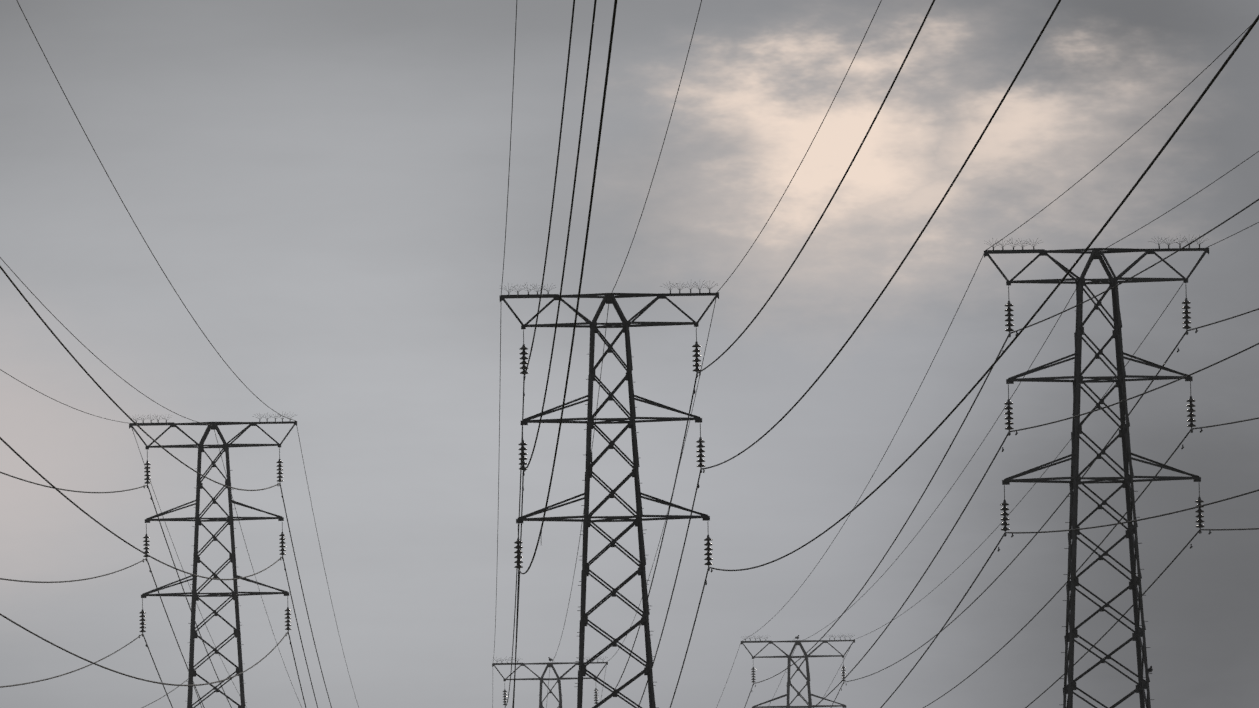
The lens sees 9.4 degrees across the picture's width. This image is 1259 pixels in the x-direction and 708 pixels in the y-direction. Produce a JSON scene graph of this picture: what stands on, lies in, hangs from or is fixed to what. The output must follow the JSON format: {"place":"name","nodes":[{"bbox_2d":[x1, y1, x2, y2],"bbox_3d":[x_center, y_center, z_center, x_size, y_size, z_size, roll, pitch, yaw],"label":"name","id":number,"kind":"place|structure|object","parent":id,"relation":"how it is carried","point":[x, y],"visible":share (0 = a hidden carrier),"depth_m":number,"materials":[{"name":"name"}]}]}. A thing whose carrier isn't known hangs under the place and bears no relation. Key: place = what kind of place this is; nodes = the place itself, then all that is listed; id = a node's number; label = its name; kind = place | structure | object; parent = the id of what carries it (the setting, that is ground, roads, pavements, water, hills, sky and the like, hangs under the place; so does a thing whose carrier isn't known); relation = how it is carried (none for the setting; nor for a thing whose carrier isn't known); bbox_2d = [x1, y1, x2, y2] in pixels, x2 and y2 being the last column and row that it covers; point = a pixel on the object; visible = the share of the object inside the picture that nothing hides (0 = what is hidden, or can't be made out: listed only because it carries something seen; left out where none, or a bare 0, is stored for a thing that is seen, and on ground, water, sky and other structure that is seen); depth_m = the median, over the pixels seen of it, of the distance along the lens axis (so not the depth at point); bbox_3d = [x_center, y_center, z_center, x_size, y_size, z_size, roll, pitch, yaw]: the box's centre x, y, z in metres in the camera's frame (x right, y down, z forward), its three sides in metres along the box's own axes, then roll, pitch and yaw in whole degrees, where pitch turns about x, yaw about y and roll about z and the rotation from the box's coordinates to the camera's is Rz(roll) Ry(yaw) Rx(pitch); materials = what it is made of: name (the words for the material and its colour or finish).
{"place":"outdoors","nodes":[
{"label":"outdoors","id":0,"kind":"place"},
{"bbox_2d":[0,0,1258,707],"label":"sky","id":1,"kind":"structure","parent":0,"point":[321,185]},
{"bbox_3d":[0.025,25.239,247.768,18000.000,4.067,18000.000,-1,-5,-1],"label":"ground","id":2,"kind":"structure","parent":0,"visible":0},
{"bbox_2d":[129,412,296,707],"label":"pylon","id":3,"kind":"object","parent":2,"relation":"on","point":[229,520],"visible":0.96,"depth_m":300.20,"materials":[{"name":"metal"}]},
{"bbox_2d":[0,0,1258,707],"bbox_3d":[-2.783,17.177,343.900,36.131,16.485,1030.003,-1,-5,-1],"label":"phase conductors","id":4,"kind":"object","parent":3,"relation":"attached to","point":[692,400],"visible":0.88,"depth_m":173.90,"materials":[{"name":"grey metal"}]},
{"bbox_2d":[0,0,1258,707],"bbox_3d":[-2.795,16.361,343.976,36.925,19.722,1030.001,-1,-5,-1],"label":"earth wires","id":5,"kind":"object","parent":3,"relation":"on","point":[604,344],"visible":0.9,"depth_m":234.01,"materials":[{"name":"grey metal"}]},
{"bbox_2d":[492,656,607,707],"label":"pylon","id":6,"kind":"object","parent":2,"relation":"on","point":[558,678],"visible":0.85,"depth_m":436.01,"materials":[{"name":"metal"}]},
{"bbox_2d":[499,281,718,707],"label":"pylon","id":7,"kind":"object","parent":2,"relation":"on","point":[624,325],"visible":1,"depth_m":229.60,"materials":[{"name":"metal"}]},
{"bbox_2d":[741,633,854,707],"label":"pylon","id":8,"kind":"object","parent":2,"relation":"on","point":[807,678],"visible":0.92,"depth_m":440.82,"materials":[{"name":"metal"}]},
{"bbox_2d":[984,235,1211,707],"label":"pylon","id":9,"kind":"object","parent":2,"relation":"on","point":[1119,379],"visible":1,"depth_m":223.60,"materials":[{"name":"metal"}]}
]}

